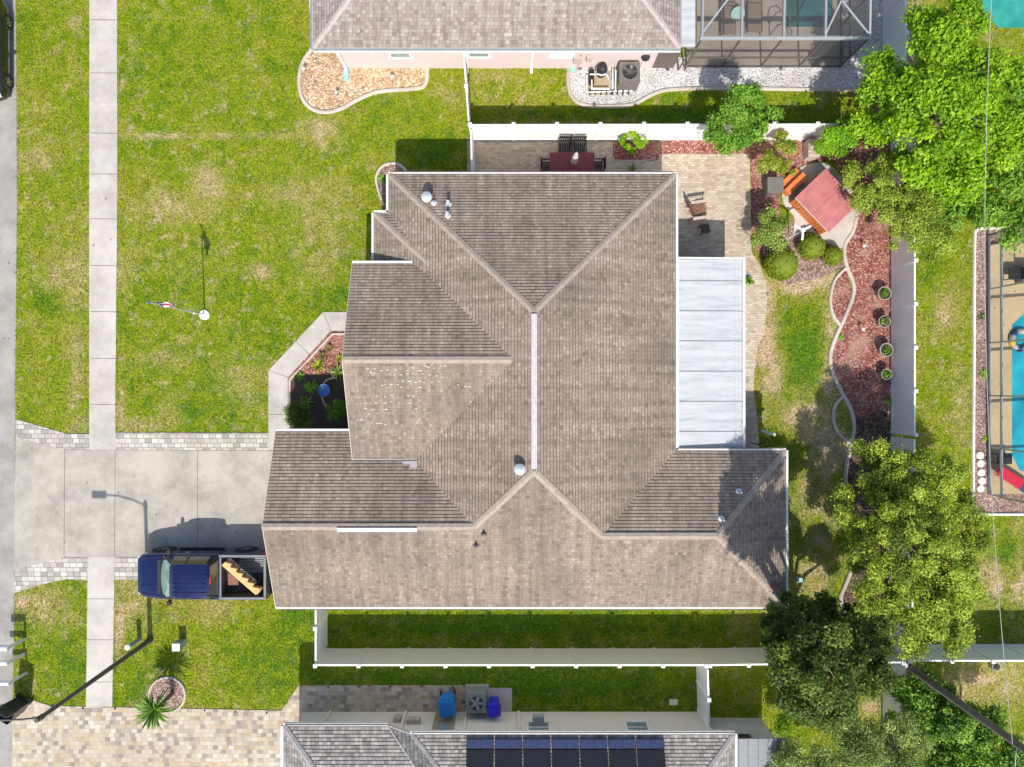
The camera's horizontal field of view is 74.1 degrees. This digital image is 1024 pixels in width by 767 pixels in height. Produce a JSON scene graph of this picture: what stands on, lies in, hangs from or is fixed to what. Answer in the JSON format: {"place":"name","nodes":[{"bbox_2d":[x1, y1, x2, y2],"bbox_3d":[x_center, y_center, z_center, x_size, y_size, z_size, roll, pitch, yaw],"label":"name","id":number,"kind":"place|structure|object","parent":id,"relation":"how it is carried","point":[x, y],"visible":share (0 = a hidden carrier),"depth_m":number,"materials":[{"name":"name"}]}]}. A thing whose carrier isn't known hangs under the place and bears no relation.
{"place":"outdoors","nodes":[
{"label":"outdoors","id":0,"kind":"place"},
{"bbox_2d":[0,0,16,766],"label":"road","id":1,"kind":"structure","parent":0,"point":[8,184],"depth_m":30.99,"materials":[{"name":"asphalt"}]},
{"bbox_2d":[0,0,13,100],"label":"parked car","id":2,"kind":"object","parent":1,"relation":"on","point":[6,27],"visible":1,"depth_m":30.47,"materials":[{"name":"black paint"}]},
{"bbox_2d":[86,557,114,706],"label":"sidewalk","id":3,"kind":"structure","parent":0,"point":[100,609],"depth_m":30.96,"materials":[{"name":"concrete"}]},
{"bbox_2d":[89,0,117,449],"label":"sidewalk","id":4,"kind":"structure","parent":0,"point":[103,126],"depth_m":30.96,"materials":[{"name":"concrete"}]},
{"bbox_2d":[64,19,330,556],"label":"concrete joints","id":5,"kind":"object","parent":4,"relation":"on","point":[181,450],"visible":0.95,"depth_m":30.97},
{"bbox_2d":[14,437,271,569],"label":"driveway","id":6,"kind":"structure","parent":0,"point":[145,500],"depth_m":30.97,"materials":[{"name":"concrete"}]},
{"bbox_2d":[138,546,272,605],"bbox_3d":[-13.500,8.480,30.040,6.240,2.021,2.440,0,90,0],"label":"pickup truck","id":7,"kind":"object","parent":6,"relation":"on","point":[168,572],"visible":0.94,"depth_m":29.72,"materials":[{"name":"blue paint"}]},
{"bbox_2d":[230,561,262,593],"bbox_3d":[-11.810,8.503,29.890,1.950,0.260,0.318,41,90,0],"label":"stair stringer","id":8,"kind":"object","parent":7,"relation":"on","point":[248,576],"visible":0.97,"depth_m":29.96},
{"bbox_2d":[222,561,260,594],"bbox_3d":[-11.771,8.426,29.600,1.950,0.260,0.318,41,90,0],"label":"stair stringer","id":9,"kind":"object","parent":8,"relation":"on","point":[241,577],"visible":1,"depth_m":29.47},
{"bbox_2d":[12,686,298,766],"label":"neighbour driveway","id":10,"kind":"structure","parent":0,"point":[70,736],"depth_m":30.97,"materials":[{"name":"stone"}]},
{"bbox_2d":[0,693,32,724],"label":"wheelie bin","id":11,"kind":"object","parent":10,"relation":"on","point":[16,707],"visible":1,"depth_m":30.16,"materials":[{"name":"black plastic"}]},
{"bbox_2d":[290,375,348,428],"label":"garden bed","id":12,"kind":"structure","parent":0,"point":[320,420],"depth_m":30.98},
{"bbox_2d":[281,401,313,428],"bbox_3d":[-9.532,1.399,30.369,1.426,1.461,1.488,-17,90,0],"label":"shrub","id":13,"kind":"object","parent":12,"relation":"on","point":[298,416],"visible":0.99,"depth_m":29.99,"materials":[{"name":"green plant"}]},
{"bbox_2d":[325,398,346,420],"bbox_3d":[-7.551,1.154,30.463,1.538,1.274,1.068,0,90,0],"label":"shrub","id":14,"kind":"object","parent":12,"relation":"on","point":[339,405],"visible":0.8,"depth_m":30.01,"materials":[{"name":"green plant"}]},
{"bbox_2d":[299,685,465,719],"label":"side path","id":15,"kind":"structure","parent":0,"point":[366,698],"depth_m":30.97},
{"bbox_2d":[437,688,455,717],"bbox_3d":[-2.882,14.307,30.410,0.736,1.100,0.810,-8,90,0],"label":"wheelie bin","id":16,"kind":"object","parent":15,"relation":"on","point":[446,704],"visible":1,"depth_m":29.88,"materials":[{"name":"blue plastic"}]},
{"bbox_2d":[11,0,1023,766],"bbox_3d":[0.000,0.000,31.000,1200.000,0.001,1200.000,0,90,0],"label":"ground","id":17,"kind":"structure","parent":0,"point":[301,248],"depth_m":31.00,"materials":[{"name":"plant"}]},
{"bbox_2d":[14,557,87,592],"bbox_3d":[-21.072,8.661,31.023,3.635,0.113,1.205,-10,90,0],"label":"paver border","id":18,"kind":"object","parent":17,"relation":"on","point":[59,569],"visible":1,"depth_m":30.97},
{"bbox_2d":[15,419,88,449],"bbox_3d":[-21.005,2.435,31.024,3.573,0.112,0.941,11,90,0],"label":"paver border","id":19,"kind":"object","parent":17,"relation":"on","point":[41,435],"visible":1,"depth_m":30.97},
{"bbox_2d":[0,636,153,722],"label":"street lamp","id":20,"kind":"object","parent":17,"relation":"on","point":[146,642],"visible":1,"depth_m":26.42,"materials":[{"name":"brown metal"}]},
{"bbox_2d":[115,557,137,579],"bbox_3d":[-14.623,8.452,31.023,7.019,0.113,1.024,0,90,0],"label":"paver border","id":21,"kind":"object","parent":17,"relation":"on","point":[126,568],"visible":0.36,"depth_m":30.97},
{"bbox_2d":[150,679,183,709],"bbox_3d":[-15.734,14.199,31.023,1.638,0.114,1.579,0,90,0],"label":"palm bed","id":22,"kind":"object","parent":17,"relation":"on","point":[175,699],"visible":0.71,"depth_m":30.97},
{"bbox_2d":[132,687,180,729],"bbox_3d":[-15.450,14.207,29.917,1.968,2.274,1.904,0,90,0],"label":"palm tree","id":23,"kind":"object","parent":22,"relation":"on","point":[151,711],"visible":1,"depth_m":29.22,"materials":[{"name":"green plant"}]},
{"bbox_2d":[115,432,267,449],"bbox_3d":[-14.491,2.647,31.023,7.224,0.113,0.819,0,90,0],"label":"paver border","id":24,"kind":"object","parent":17,"relation":"on","point":[189,441],"visible":0.79,"depth_m":30.97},
{"bbox_2d":[268,312,346,449],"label":"entry walk","id":25,"kind":"structure","parent":17,"relation":"on","point":[295,354],"depth_m":30.96,"materials":[{"name":"concrete"}]},
{"bbox_2d":[288,331,344,379],"bbox_3d":[-8.042,0.307,31.030,4.387,0.100,5.440,0,90,0],"label":"entry mulch bed","id":26,"kind":"object","parent":17,"relation":"on","point":[336,343],"visible":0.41,"depth_m":30.98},
{"bbox_2d":[313,610,327,660],"bbox_3d":[-8.450,10.455,30.020,0.160,1.960,2.970,0,90,0],"label":"vinyl fence","id":27,"kind":"object","parent":17,"relation":"on","point":[320,628],"visible":0.69,"depth_m":29.86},
{"bbox_2d":[301,51,424,109],"bbox_3d":[-6.788,-15.836,31.030,5.855,0.100,6.902,0,90,0],"label":"orange gravel bed","id":28,"kind":"object","parent":17,"relation":"on","point":[321,78],"visible":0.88,"depth_m":30.98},
{"bbox_2d":[297,0,428,113],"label":"garden curb","id":29,"kind":"structure","parent":17,"relation":"on","point":[355,100],"depth_m":30.91,"materials":[{"name":"concrete"}]},
{"bbox_2d":[377,165,403,206],"bbox_3d":[-5.484,-8.968,31.030,1.433,0.100,2.173,0,90,0],"label":"side bed","id":30,"kind":"object","parent":17,"relation":"on","point":[385,170],"visible":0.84,"depth_m":30.98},
{"bbox_2d":[466,684,488,711],"bbox_3d":[-1.579,14.550,31.010,1.053,0.140,1.638,0,90,0],"label":"equipment pad","id":31,"kind":"object","parent":17,"relation":"on","point":[486,685],"visible":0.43,"depth_m":30.94,"materials":[{"name":"concrete"}]},
{"bbox_2d":[466,686,486,712],"bbox_3d":[-1.589,14.229,30.548,0.898,0.784,0.898,0,90,0],"label":"air conditioner","id":32,"kind":"object","parent":31,"relation":"on","point":[476,699],"visible":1,"depth_m":30.19,"materials":[{"name":"grey metal"}]},
{"bbox_2d":[489,688,511,711],"bbox_3d":[-0.526,14.637,31.015,1.053,0.130,1.462,0,90,0],"label":"equipment pad","id":33,"kind":"object","parent":17,"relation":"on","point":[504,695],"visible":0.57,"depth_m":30.95,"materials":[{"name":"concrete"}]},
{"bbox_2d":[487,696,500,717],"bbox_3d":[-0.804,14.507,30.485,0.576,0.950,0.660,-5,90,0],"label":"wheelie bin","id":34,"kind":"object","parent":33,"relation":"on","point":[493,707],"visible":1,"depth_m":30.03,"materials":[{"name":"blue plastic"}]},
{"bbox_2d":[310,0,696,73],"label":"house","id":35,"kind":"structure","parent":17,"relation":"on","point":[532,34],"depth_m":28.09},
{"bbox_2d":[652,47,683,67],"bbox_3d":[6.860,-14.370,29.800,0.950,2.100,0.050,0,90,0],"label":"sliding door","id":36,"kind":"structure","parent":35,"relation":"in","point":[663,60],"depth_m":30.13,"materials":[{"name":"glass"}]},
{"bbox_2d":[313,647,708,667],"bbox_3d":[-0.050,12.120,30.020,16.960,1.960,0.160,0,90,0],"label":"vinyl fence","id":37,"kind":"object","parent":17,"relation":"on","point":[489,657],"visible":1,"depth_m":29.96,"materials":[{"name":"plastic"}]},
{"bbox_2d":[261,171,787,609],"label":"house","id":38,"kind":"structure","parent":17,"relation":"on","point":[531,360],"depth_m":27.30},
{"bbox_2d":[281,710,786,766],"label":"house","id":39,"kind":"structure","parent":17,"relation":"on","point":[372,739],"depth_m":28.24,"materials":[{"name":"grey"}]},
{"bbox_2d":[432,711,456,729],"bbox_3d":[-3.000,14.950,29.900,0.950,2.100,0.070,0,90,0],"label":"side door","id":40,"kind":"structure","parent":39,"relation":"in","point":[447,723],"depth_m":29.89,"materials":[{"name":"beige wood"}]},
{"bbox_2d":[466,750,493,766],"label":"solar panel","id":41,"kind":"object","parent":39,"relation":"on","point":[479,758],"visible":1,"depth_m":27.82,"materials":[{"name":"black glass"}]},
{"bbox_2d":[466,738,493,748],"bbox_3d":[-1.315,14.890,28.049,1.133,0.182,0.340,0,90,0],"label":"solar panel","id":42,"kind":"object","parent":39,"relation":"on","point":[479,743],"visible":1,"depth_m":28.03,"materials":[{"name":"blue glass"}]},
{"bbox_2d":[495,750,521,766],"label":"solar panel","id":43,"kind":"object","parent":39,"relation":"on","point":[508,758],"visible":1,"depth_m":27.82,"materials":[{"name":"black glass"}]},
{"bbox_2d":[495,738,521,748],"bbox_3d":[-0.143,14.890,28.049,1.133,0.182,0.340,0,90,0],"label":"solar panel","id":44,"kind":"object","parent":39,"relation":"on","point":[508,743],"visible":1,"depth_m":28.03,"materials":[{"name":"blue glass"}]},
{"bbox_2d":[523,750,550,766],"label":"solar panel","id":45,"kind":"object","parent":39,"relation":"on","point":[536,758],"visible":1,"depth_m":27.82,"materials":[{"name":"black glass"}]},
{"bbox_2d":[523,738,550,748],"bbox_3d":[1.030,14.890,28.049,1.133,0.182,0.340,0,90,0],"label":"solar panel","id":46,"kind":"object","parent":39,"relation":"on","point":[536,743],"visible":1,"depth_m":28.03,"materials":[{"name":"blue glass"}]},
{"bbox_2d":[551,738,578,748],"bbox_3d":[2.203,14.890,28.049,1.133,0.182,0.340,0,90,0],"label":"solar panel","id":47,"kind":"object","parent":39,"relation":"on","point":[565,743],"visible":1,"depth_m":28.03,"materials":[{"name":"blue glass"}]},
{"bbox_2d":[552,750,579,766],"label":"solar panel","id":48,"kind":"object","parent":39,"relation":"on","point":[565,758],"visible":1,"depth_m":27.82,"materials":[{"name":"black glass"}]},
{"bbox_2d":[580,738,607,748],"bbox_3d":[3.376,14.890,28.049,1.133,0.182,0.340,0,90,0],"label":"solar panel","id":49,"kind":"object","parent":39,"relation":"on","point":[593,743],"visible":1,"depth_m":28.03,"materials":[{"name":"blue glass"}]},
{"bbox_2d":[580,750,608,766],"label":"solar panel","id":50,"kind":"object","parent":39,"relation":"on","point":[593,758],"visible":1,"depth_m":27.82,"materials":[{"name":"black glass"}]},
{"bbox_2d":[608,738,635,748],"bbox_3d":[4.549,14.890,28.049,1.133,0.182,0.340,0,90,0],"label":"solar panel","id":51,"kind":"object","parent":39,"relation":"on","point":[621,743],"visible":1,"depth_m":28.03,"materials":[{"name":"blue glass"}]},
{"bbox_2d":[609,750,636,766],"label":"solar panel","id":52,"kind":"object","parent":39,"relation":"on","point":[622,758],"visible":1,"depth_m":27.82,"materials":[{"name":"black glass"}]},
{"bbox_2d":[636,738,664,748],"bbox_3d":[5.721,14.890,28.049,1.133,0.182,0.340,0,90,0],"label":"solar panel","id":53,"kind":"object","parent":39,"relation":"on","point":[650,743],"visible":1,"depth_m":28.03,"materials":[{"name":"blue glass"}]},
{"bbox_2d":[637,750,665,766],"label":"solar panel","id":54,"kind":"object","parent":39,"relation":"on","point":[651,758],"visible":1,"depth_m":27.82,"materials":[{"name":"black glass"}]},
{"bbox_2d":[468,122,843,140],"bbox_3d":[6.600,-11.135,30.020,16.960,1.960,0.160,0,90,0],"label":"vinyl fence","id":55,"kind":"object","parent":17,"relation":"on","point":[513,131],"visible":0.69,"depth_m":29.89,"materials":[{"name":"plastic"}]},
{"bbox_2d":[696,666,711,729],"bbox_3d":[8.462,13.650,30.020,0.160,1.960,2.661,-2,90,0],"label":"vinyl fence","id":56,"kind":"object","parent":17,"relation":"on","point":[703,697],"visible":0.86,"depth_m":29.87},
{"bbox_2d":[566,67,860,107],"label":"garden curb","id":57,"kind":"structure","parent":17,"relation":"on","point":[673,89],"depth_m":30.91,"materials":[{"name":"concrete"}]},
{"bbox_2d":[570,0,882,103],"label":"white gravel bed","id":58,"kind":"object","parent":17,"relation":"on","point":[848,74],"visible":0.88,"depth_m":30.98,"materials":[{"name":"gravel"}]},
{"bbox_2d":[586,63,631,94],"bbox_3d":[4.409,-13.759,30.580,2.081,0.820,1.264,0,90,0],"label":"pool pump","id":59,"kind":"object","parent":58,"relation":"on","point":[598,82],"visible":1,"depth_m":30.78,"materials":[{"name":"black plastic"}]},
{"bbox_2d":[616,62,639,90],"bbox_3d":[5.217,-13.791,30.473,0.939,0.934,0.939,0,90,0],"label":"air conditioner","id":60,"kind":"object","parent":58,"relation":"on","point":[627,75],"visible":1,"depth_m":30.04,"materials":[{"name":"grey metal"}]},
{"bbox_2d":[685,0,843,65],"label":"pool deck","id":61,"kind":"structure","parent":17,"relation":"on","point":[763,48],"depth_m":30.95,"materials":[{"name":"concrete"}]},
{"bbox_2d":[719,0,735,35],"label":"sun lounger","id":62,"kind":"object","parent":61,"relation":"on","point":[727,24],"visible":0.96,"depth_m":30.61,"materials":[{"name":"beige fabric"}]},
{"bbox_2d":[745,0,761,33],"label":"sun lounger","id":63,"kind":"object","parent":61,"relation":"on","point":[754,11],"visible":1,"depth_m":30.61,"materials":[{"name":"beige fabric"}]},
{"bbox_2d":[685,0,871,67],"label":"pool cage","id":64,"kind":"object","parent":61,"relation":"on","point":[784,37],"visible":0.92,"depth_m":28.40,"materials":[{"name":"grey metal"}]},
{"bbox_2d":[659,140,890,255],"bbox_3d":[12.034,-8.481,31.031,10.616,0.098,5.293,0,90,0],"label":"fence mulch bed","id":65,"kind":"object","parent":17,"relation":"on","point":[861,153],"visible":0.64,"depth_m":30.98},
{"bbox_2d":[698,76,785,157],"bbox_3d":[9.591,-11.014,29.279,2.827,3.642,3.359,37,90,0],"label":"tree","id":66,"kind":"object","parent":65,"relation":"on","point":[749,129],"visible":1,"depth_m":28.24,"materials":[{"name":"green plant"}]},
{"bbox_2d":[746,203,790,255],"bbox_3d":[11.404,-6.751,30.081,1.805,2.038,2.202,16,90,0],"label":"shrub","id":67,"kind":"object","parent":65,"relation":"on","point":[769,232],"visible":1,"depth_m":29.38,"materials":[{"name":"green plant"}]},
{"bbox_2d":[762,177,783,195],"bbox_3d":[11.757,-8.876,30.630,0.720,0.740,0.680,0,90,0],"label":"storage box","id":68,"kind":"object","parent":65,"relation":"on","point":[772,186],"visible":1,"depth_m":30.26,"materials":[{"name":"grey plastic"}]},
{"bbox_2d":[755,129,798,176],"bbox_3d":[11.575,-10.014,30.072,1.981,2.056,2.110,0,90,0],"label":"shrub","id":69,"kind":"object","parent":65,"relation":"on","point":[768,160],"visible":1,"depth_m":29.36,"materials":[{"name":"green plant"}]},
{"bbox_2d":[809,118,859,158],"bbox_3d":[13.925,-10.556,29.879,2.121,2.442,1.652,0,90,0],"label":"tree","id":70,"kind":"object","parent":65,"relation":"on","point":[831,139],"visible":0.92,"depth_m":29.05,"materials":[{"name":"green plant"}]},
{"bbox_2d":[697,646,905,667],"bbox_3d":[12.650,12.060,30.020,8.461,1.960,0.160,-1,90,0],"label":"vinyl fence","id":71,"kind":"object","parent":17,"relation":"on","point":[748,657],"visible":0.38,"depth_m":29.95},
{"bbox_2d":[759,221,843,284],"bbox_3d":[13.350,-5.981,31.030,4.182,0.099,2.924,0,90,0],"label":"shrub bed","id":72,"kind":"object","parent":17,"relation":"on","point":[812,269],"visible":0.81,"depth_m":30.98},
{"bbox_2d":[764,247,798,281],"bbox_3d":[12.071,-5.357,30.325,1.557,1.198,1.571,0,90,0],"label":"ball shrub","id":73,"kind":"object","parent":72,"relation":"on","point":[783,266],"visible":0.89,"depth_m":29.99,"materials":[{"name":"green plant"}]},
{"bbox_2d":[797,233,825,260],"bbox_3d":[13.453,-6.158,30.463,1.270,0.953,1.263,0,90,0],"label":"ball shrub","id":74,"kind":"object","parent":72,"relation":"on","point":[811,246],"visible":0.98,"depth_m":30.20,"materials":[{"name":"green plant"}]},
{"bbox_2d":[821,245,843,266],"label":"ball shrub","id":75,"kind":"object","parent":72,"relation":"on","point":[832,255],"visible":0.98,"depth_m":30.41,"materials":[{"name":"green plant"}]},
{"bbox_2d":[768,709,843,739],"bbox_3d":[13.088,14.575,30.066,3.811,2.068,2.012,-8,90,0],"label":"shrub","id":76,"kind":"object","parent":17,"relation":"on","point":[782,724],"visible":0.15,"depth_m":29.73,"materials":[{"name":"green plant"}]},
{"bbox_2d":[782,163,858,247],"bbox_3d":[14.103,-8.125,31.015,3.569,0.130,3.910,0,90,0],"label":"hot tub pad","id":77,"kind":"object","parent":17,"relation":"on","point":[838,234],"visible":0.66,"depth_m":30.95,"materials":[{"name":"concrete"}]},
{"bbox_2d":[781,168,807,196],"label":"spa steps","id":78,"kind":"structure","parent":77,"relation":"on","point":[795,181],"depth_m":30.53,"materials":[{"name":"orange wood"}]},
{"bbox_2d":[789,169,852,234],"bbox_3d":[13.932,-8.118,30.453,1.840,0.975,2.170,-44,90,0],"label":"hot tub","id":79,"kind":"object","parent":77,"relation":"on","point":[819,204],"visible":0.91,"depth_m":29.96,"materials":[{"name":"red wood"}]},
{"bbox_2d":[757,587,901,736],"bbox_3d":[11.895,9.601,26.079,7.241,10.042,4.511,0,90,0],"label":"tree","id":80,"kind":"object","parent":17,"relation":"on","point":[822,633],"visible":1,"depth_m":22.43,"materials":[{"name":"green plant"}]},
{"bbox_2d":[832,270,851,321],"bbox_3d":[15.075,-4.018,31.029,0.851,0.102,2.483,14,90,0],"label":"mulch pocket","id":81,"kind":"object","parent":17,"relation":"on","point":[842,293],"visible":1,"depth_m":30.98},
{"bbox_2d":[828,217,858,611],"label":"garden curb","id":82,"kind":"structure","parent":17,"relation":"on","point":[840,389],"depth_m":30.91,"materials":[{"name":"concrete"}]},
{"bbox_2d":[764,708,939,766],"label":"tree","id":83,"kind":"object","parent":17,"relation":"on","point":[864,747],"visible":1,"depth_m":27.11,"materials":[{"name":"green plant"}]},
{"bbox_2d":[832,213,890,418],"bbox_3d":[15.935,-3.129,31.029,2.814,0.102,9.505,0,90,0],"label":"red mulch bed","id":84,"kind":"object","parent":17,"relation":"on","point":[860,362],"visible":0.97,"depth_m":30.98,"materials":[{"name":"wood"}]},
{"bbox_2d":[843,410,891,605],"bbox_3d":[16.173,5.688,31.031,2.340,0.098,9.592,0,90,0],"label":"brown mulch bed","id":85,"kind":"object","parent":17,"relation":"on","point":[876,424],"visible":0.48,"depth_m":30.98,"materials":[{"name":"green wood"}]},
{"bbox_2d":[882,0,908,132],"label":"vinyl fence","id":86,"kind":"object","parent":17,"relation":"on","point":[894,36],"visible":0.27,"depth_m":29.95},
{"bbox_2d":[882,658,908,766],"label":"vinyl fence","id":87,"kind":"object","parent":17,"relation":"on","point":[889,702],"visible":0.18,"depth_m":30.03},
{"bbox_2d":[837,142,960,264],"bbox_3d":[16.760,-7.556,29.312,6.454,3.576,3.522,44,90,0],"label":"tree","id":88,"kind":"object","parent":17,"relation":"on","point":[880,194],"visible":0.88,"depth_m":28.36,"materials":[{"name":"green plant"}]},
{"bbox_2d":[888,436,915,654],"bbox_3d":[17.265,7.075,30.020,0.160,1.960,9.331,1,90,0],"label":"vinyl fence","id":89,"kind":"object","parent":17,"relation":"on","point":[910,444],"visible":0.1,"depth_m":29.99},
{"bbox_2d":[890,132,917,436],"bbox_3d":[17.330,-4.350,30.020,0.160,1.960,13.260,0,90,0],"label":"vinyl fence","id":90,"kind":"object","parent":17,"relation":"on","point":[903,389],"visible":0.65,"depth_m":30.00,"materials":[{"name":"plastic"}]},
{"bbox_2d":[826,436,996,667],"bbox_3d":[16.161,6.702,28.084,6.926,6.031,9.214,0,90,0],"label":"tree","id":91,"kind":"object","parent":17,"relation":"on","point":[952,583],"visible":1,"depth_m":26.61,"materials":[{"name":"green plant"}]},
{"bbox_2d":[843,0,1023,210],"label":"tree","id":92,"kind":"object","parent":17,"relation":"on","point":[949,84],"visible":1,"depth_m":26.06,"materials":[{"name":"green plant"}]},
{"bbox_2d":[882,664,1023,766],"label":"tree","id":93,"kind":"object","parent":17,"relation":"on","point":[962,738],"visible":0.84,"depth_m":27.91,"materials":[{"name":"green plant"}]},
{"bbox_2d":[890,643,1023,663],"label":"vinyl fence","id":94,"kind":"object","parent":17,"relation":"on","point":[992,653],"visible":0.65,"depth_m":29.82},
{"bbox_2d":[891,651,1023,752],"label":"utility pole","id":95,"kind":"object","parent":17,"relation":"on","point":[963,705],"visible":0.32,"depth_m":25.46,"materials":[{"name":"brown wood"}]},
{"bbox_2d":[985,0,1016,766],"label":"power line","id":96,"kind":"object","parent":95,"relation":"attached to","point":[987,400],"visible":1,"depth_m":23.59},
{"bbox_2d":[931,63,1023,254],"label":"tree","id":97,"kind":"object","parent":17,"relation":"on","point":[994,208],"visible":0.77,"depth_m":28.07,"materials":[{"name":"green plant"}]},
{"bbox_2d":[971,227,1023,515],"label":"garden curb","id":98,"kind":"structure","parent":17,"relation":"on","point":[974,365],"depth_m":30.91,"materials":[{"name":"white concrete"}]},
{"bbox_2d":[975,229,1023,512],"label":"gravel bed","id":99,"kind":"object","parent":17,"relation":"on","point":[1001,505],"visible":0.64,"depth_m":30.98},
{"bbox_2d":[991,239,1023,493],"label":"pool deck","id":100,"kind":"structure","parent":17,"relation":"on","point":[1013,303],"depth_m":30.95,"materials":[{"name":"concrete"}]},
{"bbox_2d":[988,226,1023,502],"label":"pool cage","id":101,"kind":"object","parent":100,"relation":"on","point":[1001,342],"visible":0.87,"depth_m":30.16,"materials":[{"name":"grey metal"}]},
{"bbox_2d":[994,466,1023,492],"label":"beach lounger","id":102,"kind":"object","parent":100,"relation":"on","point":[1013,479],"visible":0.88,"depth_m":30.56,"materials":[{"name":"red fabric"}]},
{"bbox_2d":[467,141,766,447],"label":"patio","id":103,"kind":"structure","parent":0,"point":[721,185],"depth_m":30.97,"materials":[{"name":"beige brick"}]},
{"bbox_2d":[550,152,594,170],"bbox_3d":[2.683,-9.756,30.611,2.000,0.738,1.100,0,90,0],"label":"dining table","id":104,"kind":"object","parent":103,"relation":"on","point":[559,161],"visible":0.57,"depth_m":30.24,"materials":[{"name":"red"}]},
{"bbox_2d":[613,142,658,160],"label":"patio mulch bed","id":105,"kind":"object","parent":103,"relation":"on","point":[649,150],"visible":0.85,"depth_m":30.95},
{"bbox_2d":[617,130,648,155],"bbox_3d":[5.305,-10.668,30.407,1.313,1.386,1.000,28,90,0],"label":"shrub","id":106,"kind":"object","parent":105,"relation":"on","point":[637,141],"visible":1,"depth_m":29.97,"materials":[{"name":"green plant"}]},
{"bbox_2d":[686,199,710,220],"bbox_3d":[8.343,-7.774,30.461,0.999,1.070,0.850,-8,90,0],"label":"garden chair","id":107,"kind":"object","parent":103,"relation":"on","point":[701,210],"visible":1,"depth_m":30.58,"materials":[{"name":"brown wood"}]},
{"bbox_2d":[786,0,832,26],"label":"pool water","id":108,"kind":"structure","parent":0,"point":[805,13],"depth_m":30.95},
{"bbox_2d":[803,139,819,160],"bbox_3d":[13.541,-10.572,30.683,0.540,0.635,0.800,0,90,0],"label":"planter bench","id":109,"kind":"object","parent":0,"point":[809,154],"visible":0.61,"depth_m":30.51,"materials":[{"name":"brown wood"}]},
{"bbox_2d":[982,0,1023,27],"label":"pool water","id":110,"kind":"structure","parent":0,"point":[1008,13],"depth_m":30.95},
{"bbox_2d":[1012,314,1023,470],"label":"pool water","id":111,"kind":"structure","parent":0,"point":[1018,402],"depth_m":30.95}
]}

